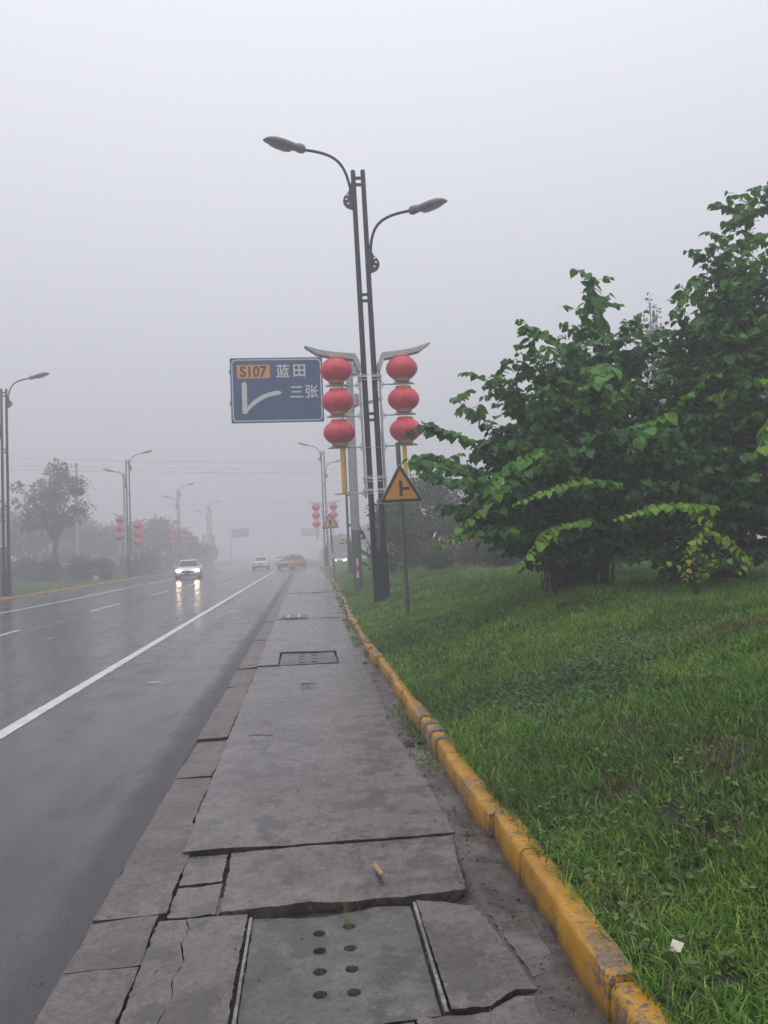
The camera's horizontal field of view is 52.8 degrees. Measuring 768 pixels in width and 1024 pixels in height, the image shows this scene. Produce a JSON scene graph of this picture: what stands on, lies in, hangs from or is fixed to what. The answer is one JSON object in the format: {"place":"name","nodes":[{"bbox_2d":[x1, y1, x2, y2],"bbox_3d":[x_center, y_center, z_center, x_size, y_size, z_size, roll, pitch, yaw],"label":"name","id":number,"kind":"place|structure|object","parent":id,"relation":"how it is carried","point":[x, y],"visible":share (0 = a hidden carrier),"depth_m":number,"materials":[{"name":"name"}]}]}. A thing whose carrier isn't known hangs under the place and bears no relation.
{"place":"outdoors","nodes":[
{"label":"outdoors","id":0,"kind":"place"},
{"bbox_2d":[0,559,253,594],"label":"verge","id":1,"kind":"structure","parent":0,"point":[220,562],"depth_m":159.06,"materials":[{"name":"green plant"}]},
{"bbox_2d":[0,524,6,588],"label":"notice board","id":2,"kind":"object","parent":1,"relation":"on","point":[1,551],"visible":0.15,"depth_m":42.99,"materials":[{"name":"grey metal"}]},
{"bbox_2d":[0,496,25,558],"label":"roadside tree","id":3,"kind":"object","parent":1,"relation":"on","point":[12,526],"visible":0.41,"depth_m":80.12,"materials":[{"name":"green plant"}]},
{"bbox_2d":[10,560,19,581],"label":"clipped bush","id":4,"kind":"object","parent":1,"relation":"on","point":[12,573],"visible":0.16,"depth_m":53.61,"materials":[{"name":"green plant"}]},
{"bbox_2d":[0,372,49,596],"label":"street lamp","id":5,"kind":"object","parent":1,"relation":"on","point":[6,581],"visible":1,"depth_m":35.27,"materials":[{"name":"grey metal"}]},
{"bbox_2d":[11,553,41,581],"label":"clipped bush","id":6,"kind":"object","parent":1,"relation":"on","point":[25,572],"visible":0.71,"depth_m":57.00,"materials":[{"name":"green plant"}]},
{"bbox_2d":[29,556,66,581],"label":"clipped bush","id":7,"kind":"object","parent":1,"relation":"on","point":[49,571],"visible":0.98,"depth_m":55.33,"materials":[{"name":"green plant"}]},
{"bbox_2d":[9,457,96,579],"bbox_3d":[-25.609,0.561,59.963,6.528,9.672,3.382,-2,-3,-6],"label":"broadleaf tree","id":8,"kind":"object","parent":1,"relation":"on","point":[59,517],"visible":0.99,"depth_m":59.67,"materials":[{"name":"green plant"}]},
{"bbox_2d":[10,503,95,572],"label":"roadside tree","id":9,"kind":"object","parent":1,"relation":"on","point":[35,548],"visible":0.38,"depth_m":85.84,"materials":[{"name":"green plant"}]},
{"bbox_2d":[75,463,79,567],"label":"utility pole","id":10,"kind":"object","parent":1,"relation":"on","point":[77,526],"visible":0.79,"depth_m":69.43,"materials":[{"name":"concrete"}]},
{"bbox_2d":[39,514,121,567],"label":"roadside tree","id":11,"kind":"object","parent":1,"relation":"on","point":[87,552],"visible":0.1,"depth_m":106.01,"materials":[{"name":"green plant"}]},
{"bbox_2d":[58,549,103,581],"bbox_3d":[-21.710,3.898,55.338,3.282,2.481,3.254,-1,-3,-22],"label":"clipped bush","id":12,"kind":"object","parent":1,"relation":"on","point":[83,571],"visible":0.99,"depth_m":55.07,"materials":[{"name":"green plant"}]},
{"bbox_2d":[0,568,175,597],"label":"verge grass","id":13,"kind":"structure","parent":1,"relation":"on","point":[29,588],"depth_m":50.41,"materials":[{"name":"green plant"}]},
{"bbox_2d":[88,550,118,579],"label":"clipped bush","id":14,"kind":"object","parent":1,"relation":"on","point":[106,569],"visible":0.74,"depth_m":58.65,"materials":[{"name":"green plant"}]},
{"bbox_2d":[66,521,145,570],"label":"roadside tree","id":15,"kind":"object","parent":1,"relation":"on","point":[100,540],"visible":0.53,"depth_m":97.96,"materials":[{"name":"green plant"}]},
{"bbox_2d":[102,556,119,578],"bbox_3d":[-21.774,4.498,61.414,1.648,2.105,1.067,-2,-3,-6],"label":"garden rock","id":16,"kind":"object","parent":1,"relation":"on","point":[117,564],"visible":0.38,"depth_m":61.26,"materials":[{"name":"stone"}]},
{"bbox_2d":[122,473,126,573],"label":"utility pole","id":17,"kind":"object","parent":1,"relation":"on","point":[124,511],"visible":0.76,"depth_m":73.83,"materials":[{"name":"metal"}]},
{"bbox_2d":[103,450,152,577],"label":"street lamp","id":18,"kind":"object","parent":1,"relation":"on","point":[129,567],"visible":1,"depth_m":65.52,"materials":[{"name":"grey metal"}]},
{"bbox_2d":[115,516,123,523],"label":"lantern","id":19,"kind":"object","parent":18,"relation":"attached to","point":[119,519],"visible":1,"depth_m":65.27,"materials":[{"name":"red fabric"}]},
{"bbox_2d":[115,524,123,531],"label":"lantern","id":20,"kind":"object","parent":18,"relation":"attached to","point":[119,528],"visible":1,"depth_m":65.25,"materials":[{"name":"red fabric"}]},
{"bbox_2d":[115,533,124,539],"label":"lantern","id":21,"kind":"object","parent":18,"relation":"attached to","point":[119,536],"visible":1,"depth_m":65.21,"materials":[{"name":"red fabric"}]},
{"bbox_2d":[134,530,142,537],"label":"lantern","id":22,"kind":"object","parent":18,"relation":"attached to","point":[138,533],"visible":1,"depth_m":65.40,"materials":[{"name":"red fabric"}]},
{"bbox_2d":[134,539,142,545],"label":"lantern","id":23,"kind":"object","parent":18,"relation":"attached to","point":[138,542],"visible":1,"depth_m":65.34,"materials":[{"name":"red fabric"}]},
{"bbox_2d":[134,522,142,528],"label":"lantern","id":24,"kind":"object","parent":18,"relation":"attached to","point":[138,525],"visible":1,"depth_m":65.41,"materials":[{"name":"red fabric"}]},
{"bbox_2d":[118,550,150,575],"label":"clipped bush","id":25,"kind":"object","parent":1,"relation":"on","point":[136,565],"visible":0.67,"depth_m":69.55,"materials":[{"name":"green plant"}]},
{"bbox_2d":[110,519,166,567],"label":"roadside tree","id":26,"kind":"object","parent":1,"relation":"on","point":[141,539],"visible":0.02,"depth_m":126.47,"materials":[{"name":"green plant"}]},
{"bbox_2d":[133,545,163,574],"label":"clipped bush","id":27,"kind":"object","parent":1,"relation":"on","point":[155,562],"visible":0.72,"depth_m":74.63,"materials":[{"name":"green plant"}]},
{"bbox_2d":[116,514,182,569],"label":"roadside tree","id":28,"kind":"object","parent":1,"relation":"on","point":[159,529],"visible":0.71,"depth_m":101.99,"materials":[{"name":"green plant"}]},
{"bbox_2d":[161,482,194,563],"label":"street lamp","id":29,"kind":"object","parent":1,"relation":"on","point":[179,530],"visible":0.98,"depth_m":97.82,"materials":[{"name":"grey metal"}]},
{"bbox_2d":[163,526,213,560],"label":"roadside tree","id":30,"kind":"object","parent":1,"relation":"on","point":[195,551],"visible":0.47,"depth_m":113.11,"materials":[{"name":"green plant"}]},
{"bbox_2d":[188,542,222,565],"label":"roadside tree","id":31,"kind":"object","parent":1,"relation":"on","point":[203,560],"visible":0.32,"depth_m":136.05,"materials":[{"name":"green plant"}]},
{"bbox_2d":[195,501,219,565],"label":"street lamp","id":32,"kind":"object","parent":1,"relation":"on","point":[209,554],"visible":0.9,"depth_m":131.55,"materials":[{"name":"grey metal"}]},
{"bbox_2d":[0,559,342,1023],"bbox_3d":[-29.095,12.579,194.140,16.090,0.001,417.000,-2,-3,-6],"label":"road","id":33,"kind":"structure","parent":0,"point":[125,746],"depth_m":7.03,"materials":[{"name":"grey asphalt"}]},
{"bbox_2d":[0,565,221,600],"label":"kerb","id":34,"kind":"structure","parent":33,"relation":"on","point":[39,593],"depth_m":45.47,"materials":[{"name":"paint"}]},
{"bbox_2d":[0,570,244,635],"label":"line","id":35,"kind":"object","parent":33,"relation":"on","point":[97,609],"visible":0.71,"depth_m":25.64,"materials":[{"name":"white paint"}]},
{"bbox_2d":[0,565,272,738],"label":"road line","id":36,"kind":"object","parent":33,"relation":"on","point":[12,727],"visible":0.96,"depth_m":10.00,"materials":[{"name":"white paint"}]},
{"bbox_2d":[174,559,202,579],"bbox_3d":[-14.893,4.382,59.116,2.160,1.470,4.664,-2,-3,-11],"label":"car","id":37,"kind":"object","parent":33,"relation":"on","point":[186,568],"visible":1,"depth_m":57.59,"materials":[{"name":"white metal"}]},
{"bbox_2d":[210,510,212,567],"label":"utility pole","id":38,"kind":"object","parent":33,"relation":"on","point":[211,539],"visible":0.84,"depth_m":123.67,"materials":[{"name":"concrete"}]},
{"bbox_2d":[229,527,248,564],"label":"fogged sign","id":39,"kind":"object","parent":33,"relation":"on","point":[240,532],"visible":1,"depth_m":167.60,"materials":[{"name":"grey metal"}]},
{"bbox_2d":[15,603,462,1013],"bbox_3d":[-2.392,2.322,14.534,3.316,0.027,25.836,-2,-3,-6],"label":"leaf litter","id":40,"kind":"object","parent":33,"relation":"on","point":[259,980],"visible":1,"depth_m":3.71,"materials":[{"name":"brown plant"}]},
{"bbox_2d":[252,556,270,569],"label":"car","id":41,"kind":"object","parent":33,"relation":"on","point":[260,562],"visible":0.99,"depth_m":85.81,"materials":[{"name":"white metal"}]},
{"bbox_2d":[274,556,284,564],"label":"car","id":42,"kind":"object","parent":33,"relation":"on","point":[277,559],"visible":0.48,"depth_m":121.01,"materials":[{"name":"grey metal"}]},
{"bbox_2d":[277,554,307,569],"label":"car","id":43,"kind":"object","parent":33,"relation":"on","point":[292,561],"visible":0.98,"depth_m":82.36,"materials":[{"name":"orange metal"}]},
{"bbox_2d":[34,470,363,472],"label":"power line","id":44,"kind":"object","parent":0,"point":[196,472],"visible":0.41,"depth_m":75.48,"materials":[{"name":"metal"}]},
{"bbox_2d":[15,458,401,462],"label":"power line","id":45,"kind":"object","parent":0,"point":[183,461],"visible":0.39,"depth_m":76.56,"materials":[{"name":"metal"}]},
{"bbox_2d":[37,466,395,468],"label":"power line","id":46,"kind":"object","parent":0,"point":[185,468],"visible":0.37,"depth_m":74.11,"materials":[{"name":"metal"}]},
{"bbox_2d":[62,498,454,505],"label":"power line","id":47,"kind":"object","parent":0,"point":[214,504],"visible":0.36,"depth_m":93.08,"materials":[{"name":"metal"}]},
{"bbox_2d":[296,564,332,568],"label":"side road","id":48,"kind":"structure","parent":0,"point":[315,566],"depth_m":94.83,"materials":[{"name":"grey asphalt"}]},
{"bbox_2d":[335,553,347,563],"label":"car","id":49,"kind":"object","parent":48,"relation":"on","point":[342,557],"visible":0.26,"depth_m":93.40,"materials":[{"name":"silver metal"}]},
{"bbox_2d":[117,568,611,1023],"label":"sidewalk","id":50,"kind":"structure","parent":0,"point":[284,851],"depth_m":3.96,"materials":[{"name":"concrete"}]},
{"bbox_2d":[34,569,296,1023],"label":"edging","id":51,"kind":"object","parent":50,"relation":"on","point":[95,983],"visible":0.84,"depth_m":3.49,"materials":[{"name":"concrete"}]},
{"bbox_2d":[281,614,306,618],"bbox_3d":[-2.151,2.491,18.518,0.620,0.026,1.000,-2,-3,-6],"label":"drain grate","id":52,"kind":"object","parent":50,"relation":"on","point":[288,616],"visible":1,"depth_m":18.40,"materials":[{"name":"concrete"}]},
{"bbox_2d":[280,652,336,665],"bbox_3d":[-1.092,2.127,11.147,0.782,0.078,1.280,-2,-3,-6],"label":"drain cover","id":53,"kind":"object","parent":50,"relation":"on","point":[293,659],"visible":0.94,"depth_m":10.95,"materials":[{"name":"concrete"}]},
{"bbox_2d":[322,513,338,582],"bbox_3d":[-2.562,1.815,38.384,0.825,3.496,0.124,-5,-3,-6],"label":"crossing sign","id":54,"kind":"object","parent":50,"relation":"on","point":[330,522],"visible":0.98,"depth_m":38.38,"materials":[{"name":"yellow metal"}]},
{"bbox_2d":[232,902,448,1023],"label":"drain cover","id":55,"kind":"object","parent":50,"relation":"on","point":[338,968],"visible":1,"depth_m":2.81,"materials":[{"name":"concrete"}]},
{"bbox_2d":[328,896,370,929],"bbox_3d":[-0.136,1.643,3.159,0.167,0.153,0.190,-1,-3,-26],"label":"grass tuft","id":56,"kind":"object","parent":55,"relation":"on","point":[348,921],"visible":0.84,"depth_m":3.16,"materials":[{"name":"green plant"}]},
{"bbox_2d":[215,809,477,915],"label":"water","id":57,"kind":"structure","parent":50,"relation":"on","point":[219,909],"depth_m":3.41,"materials":[{"name":"grey liquid"}]},
{"bbox_2d":[372,862,384,874],"bbox_3d":[-0.028,1.656,3.594,0.024,0.013,0.143,-1,-3,-16],"label":"bamboo scrap","id":58,"kind":"object","parent":50,"relation":"on","point":[377,868],"visible":1,"depth_m":3.58,"materials":[{"name":"wood"}]},
{"bbox_2d":[331,581,445,774],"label":"gutter weeds","id":59,"kind":"object","parent":50,"relation":"on","point":[400,708],"visible":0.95,"depth_m":6.60,"materials":[{"name":"green plant"}]},
{"bbox_2d":[222,622,584,1023],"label":"rubble","id":60,"kind":"object","parent":50,"relation":"on","point":[534,965],"visible":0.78,"depth_m":3.70,"materials":[{"name":"stone"}]},
{"bbox_2d":[403,738,427,746],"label":"leaf clump","id":61,"kind":"object","parent":50,"relation":"on","point":[412,742],"visible":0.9,"depth_m":6.01,"materials":[{"name":"grey plant"}]},
{"bbox_2d":[318,567,674,1023],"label":"kerb","id":62,"kind":"structure","parent":50,"relation":"on","point":[616,997],"depth_m":3.13,"materials":[{"name":"paint"}]},
{"bbox_2d":[366,640,449,757],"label":"kerb joints","id":63,"kind":"object","parent":62,"relation":"on","point":[432,729],"visible":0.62,"depth_m":5.85,"materials":[{"name":"concrete"}]},
{"bbox_2d":[0,0,767,564],"label":"sky","id":64,"kind":"structure","parent":0,"point":[152,237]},
{"bbox_2d":[303,537,765,564],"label":"verge","id":65,"kind":"structure","parent":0,"point":[314,560],"depth_m":181.45,"materials":[{"name":"green plant"}]},
{"bbox_2d":[301,528,324,559],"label":"fogged sign","id":66,"kind":"object","parent":65,"relation":"on","point":[308,531],"visible":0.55,"depth_m":189.15,"materials":[{"name":"grey metal"}]},
{"bbox_2d":[317,533,367,562],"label":"junction tree","id":67,"kind":"object","parent":65,"relation":"on","point":[339,550],"visible":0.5,"depth_m":120.34,"materials":[{"name":"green plant"}]},
{"bbox_2d":[360,524,396,554],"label":"junction tree","id":68,"kind":"object","parent":65,"relation":"on","point":[366,532],"visible":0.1,"depth_m":124.08,"materials":[{"name":"green plant"}]},
{"bbox_2d":[324,540,767,1023],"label":"lawn bank","id":69,"kind":"structure","parent":0,"point":[725,977],"depth_m":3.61,"materials":[{"name":"plant"}]},
{"bbox_2d":[229,362,362,592],"bbox_3d":[-2.780,-1.019,24.939,4.180,7.650,0.341,-2,-3,-6],"label":"sign gantry","id":70,"kind":"object","parent":69,"relation":"on","point":[357,575],"visible":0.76,"depth_m":25.00,"materials":[{"name":"grey metal"}]},
{"bbox_2d":[230,357,323,423],"bbox_3d":[-3.438,-3.923,24.884,2.950,2.100,0.063,-2,-3,-6],"label":"direction sign","id":71,"kind":"object","parent":70,"relation":"attached to","point":[272,390],"visible":1,"depth_m":24.86,"materials":[{"name":"blue metal"}]},
{"bbox_2d":[298,442,346,565],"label":"street lamp","id":72,"kind":"object","parent":69,"relation":"on","point":[326,554],"visible":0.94,"depth_m":67.88,"materials":[{"name":"grey metal"}]},
{"bbox_2d":[312,504,319,510],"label":"lantern","id":73,"kind":"object","parent":72,"relation":"attached to","point":[315,507],"visible":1,"depth_m":67.60,"materials":[{"name":"red fabric"}]},
{"bbox_2d":[312,512,319,518],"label":"lantern","id":74,"kind":"object","parent":72,"relation":"attached to","point":[315,515],"visible":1,"depth_m":67.55,"materials":[{"name":"red fabric"}]},
{"bbox_2d":[312,520,320,526],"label":"lantern","id":75,"kind":"object","parent":72,"relation":"attached to","point":[316,523],"visible":1,"depth_m":67.53,"materials":[{"name":"red fabric"}]},
{"bbox_2d":[329,503,337,509],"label":"lantern","id":76,"kind":"object","parent":72,"relation":"attached to","point":[333,506],"visible":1,"depth_m":67.77,"materials":[{"name":"red fabric"}]},
{"bbox_2d":[330,511,337,517],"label":"lantern","id":77,"kind":"object","parent":72,"relation":"attached to","point":[333,514],"visible":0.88,"depth_m":67.72,"materials":[{"name":"red fabric"}]},
{"bbox_2d":[263,136,447,603],"bbox_3d":[-0.412,-3.529,18.880,4.502,11.523,0.414,-3,-3,-6],"label":"street lamp","id":78,"kind":"object","parent":69,"relation":"on","point":[380,569],"visible":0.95,"depth_m":18.80,"materials":[{"name":"grey metal"}]},
{"bbox_2d":[320,356,351,384],"bbox_3d":[-1.166,-3.427,18.775,0.775,0.655,0.780,-2,-3,-13],"label":"lantern","id":79,"kind":"object","parent":78,"relation":"attached to","point":[335,369],"visible":1,"depth_m":18.52,"materials":[{"name":"red fabric"}]},
{"bbox_2d":[322,387,353,415],"bbox_3d":[-1.123,-2.669,18.738,0.775,0.655,0.780,-2,-3,-8],"label":"lantern","id":80,"kind":"object","parent":78,"relation":"attached to","point":[337,400],"visible":0.98,"depth_m":18.48,"materials":[{"name":"red fabric"}]},
{"bbox_2d":[323,418,354,446],"bbox_3d":[-1.080,-1.911,18.701,0.774,0.655,0.780,-1,-3,-23],"label":"lantern","id":81,"kind":"object","parent":78,"relation":"attached to","point":[338,431],"visible":0.98,"depth_m":18.44,"materials":[{"name":"red fabric"}]},
{"bbox_2d":[386,354,417,381],"bbox_3d":[0.435,-3.509,18.946,0.775,0.655,0.780,-1,-3,-26],"label":"lantern","id":82,"kind":"object","parent":78,"relation":"attached to","point":[401,367],"visible":0.99,"depth_m":18.69,"materials":[{"name":"red fabric"}]},
{"bbox_2d":[388,385,418,412],"bbox_3d":[0.478,-2.751,18.909,0.775,0.655,0.780,-1,-3,-15],"label":"lantern","id":83,"kind":"object","parent":78,"relation":"attached to","point":[403,398],"visible":1,"depth_m":18.66,"materials":[{"name":"red fabric"}]},
{"bbox_2d":[389,416,418,443],"bbox_3d":[0.521,-1.993,18.871,0.775,0.655,0.780,-1,-3,-16],"label":"lantern","id":84,"kind":"object","parent":78,"relation":"attached to","point":[400,426],"visible":0.92,"depth_m":18.62,"materials":[{"name":"red fabric"}]},
{"bbox_2d":[342,387,382,574],"bbox_3d":[-2.014,-2.155,41.998,4.354,11.144,0.400,-2,-3,-6],"label":"street lamp","id":85,"kind":"object","parent":69,"relation":"on","point":[349,548],"visible":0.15,"depth_m":41.83,"materials":[{"name":"grey metal"}]},
{"bbox_2d":[339,508,396,571],"bbox_3d":[-0.527,1.132,26.191,1.995,2.551,0.918,-2,-3,-6],"label":"young redbud","id":86,"kind":"object","parent":69,"relation":"on","point":[363,552],"visible":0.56,"depth_m":26.10,"materials":[{"name":"green plant"}]},
{"bbox_2d":[380,442,422,615],"bbox_3d":[0.340,0.362,13.794,0.769,3.225,0.120,-3,-3,-6],"label":"junction sign","id":87,"kind":"object","parent":69,"relation":"on","point":[401,490],"visible":0.94,"depth_m":13.78,"materials":[{"name":"yellow metal"}]},
{"bbox_2d":[362,499,444,571],"bbox_3d":[0.821,0.860,29.422,3.034,3.064,2.548,-4,-3,23],"label":"garden bush","id":88,"kind":"object","parent":69,"relation":"on","point":[417,525],"visible":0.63,"depth_m":28.98,"materials":[{"name":"green plant"}]},
{"bbox_2d":[366,461,472,561],"bbox_3d":[1.648,0.157,32.572,4.933,4.422,3.831,-4,-3,28],"label":"garden bush","id":89,"kind":"object","parent":69,"relation":"on","point":[448,523],"visible":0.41,"depth_m":31.65,"materials":[{"name":"green plant"}]},
{"bbox_2d":[416,532,460,570],"bbox_3d":[1.683,1.267,24.276,1.415,1.375,1.424,-2,-3,-6],"label":"shrub","id":90,"kind":"object","parent":69,"relation":"on","point":[440,558],"visible":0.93,"depth_m":24.10,"materials":[{"name":"green plant"}]},
{"bbox_2d":[430,470,502,548],"bbox_3d":[4.330,0.178,33.205,4.604,4.186,5.394,-1,-3,-18],"label":"garden bush","id":91,"kind":"object","parent":69,"relation":"on","point":[472,500],"visible":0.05,"depth_m":33.37,"materials":[{"name":"green plant"}]},
{"bbox_2d":[449,537,487,565],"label":"shrub","id":92,"kind":"object","parent":69,"relation":"on","point":[469,551],"visible":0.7,"depth_m":25.73,"materials":[{"name":"green plant"}]},
{"bbox_2d":[477,541,520,567],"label":"shrub","id":93,"kind":"object","parent":69,"relation":"on","point":[492,556],"visible":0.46,"depth_m":21.77,"materials":[{"name":"green plant"}]},
{"bbox_2d":[321,554,752,622],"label":"grass","id":94,"kind":"structure","parent":69,"relation":"on","point":[464,572],"depth_m":19.52,"materials":[{"name":"green plant"}]},
{"bbox_2d":[401,268,690,593],"bbox_3d":[2.666,-1.266,10.991,5.068,4.856,4.187,-2,-3,-6],"label":"redbud shrub","id":95,"kind":"object","parent":69,"relation":"on","point":[560,461],"visible":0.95,"depth_m":10.72,"materials":[{"name":"green plant"}]},
{"bbox_2d":[425,609,717,753],"bbox_3d":[1.419,1.253,6.296,2.331,0.706,3.347,-4,-3,33],"label":"clover","id":96,"kind":"object","parent":69,"relation":"on","point":[577,670],"visible":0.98,"depth_m":6.06,"materials":[{"name":"green plant"}]},
{"bbox_2d":[395,578,767,983],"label":"weeds","id":97,"kind":"object","parent":69,"relation":"on","point":[693,962],"visible":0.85,"depth_m":3.26,"materials":[{"name":"green plant"}]},
{"bbox_2d":[598,419,658,571],"bbox_3d":[4.365,-0.624,14.563,4.535,3.664,2.287,-3,-3,10],"label":"redbud shrub","id":98,"kind":"object","parent":69,"relation":"on","point":[639,509],"depth_m":14.18,"materials":[{"name":"green plant"}]},
{"bbox_2d":[635,292,672,497],"bbox_3d":[11.408,-3.680,31.438,5.319,10.844,5.250,-2,-3,-6],"label":"feathery tree","id":99,"kind":"object","parent":69,"relation":"on","point":[654,320],"visible":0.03,"depth_m":31.68,"materials":[{"name":"green plant"}]},
{"bbox_2d":[669,939,683,951],"bbox_3d":[0.944,1.402,2.497,0.058,0.012,0.052,-10,10,-6],"label":"paper scrap","id":100,"kind":"object","parent":69,"relation":"on","point":[676,945],"visible":1,"depth_m":2.50,"materials":[{"name":"white paper"}]},
{"bbox_2d":[606,181,767,582],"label":"redbud shrub","id":101,"kind":"object","parent":69,"relation":"on","point":[709,422],"visible":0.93,"depth_m":10.35,"materials":[{"name":"green plant"}]},
{"bbox_2d":[659,508,749,594],"bbox_3d":[3.641,0.422,8.708,0.826,1.095,1.026,-4,-3,33],"label":"redbud sapling","id":102,"kind":"object","parent":69,"relation":"on","point":[725,540],"visible":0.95,"depth_m":8.65,"materials":[{"name":"green plant"}]},
{"bbox_2d":[727,355,767,563],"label":"redbud shrub","id":103,"kind":"object","parent":69,"relation":"on","point":[758,523],"visible":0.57,"depth_m":9.94,"materials":[{"name":"green plant"}]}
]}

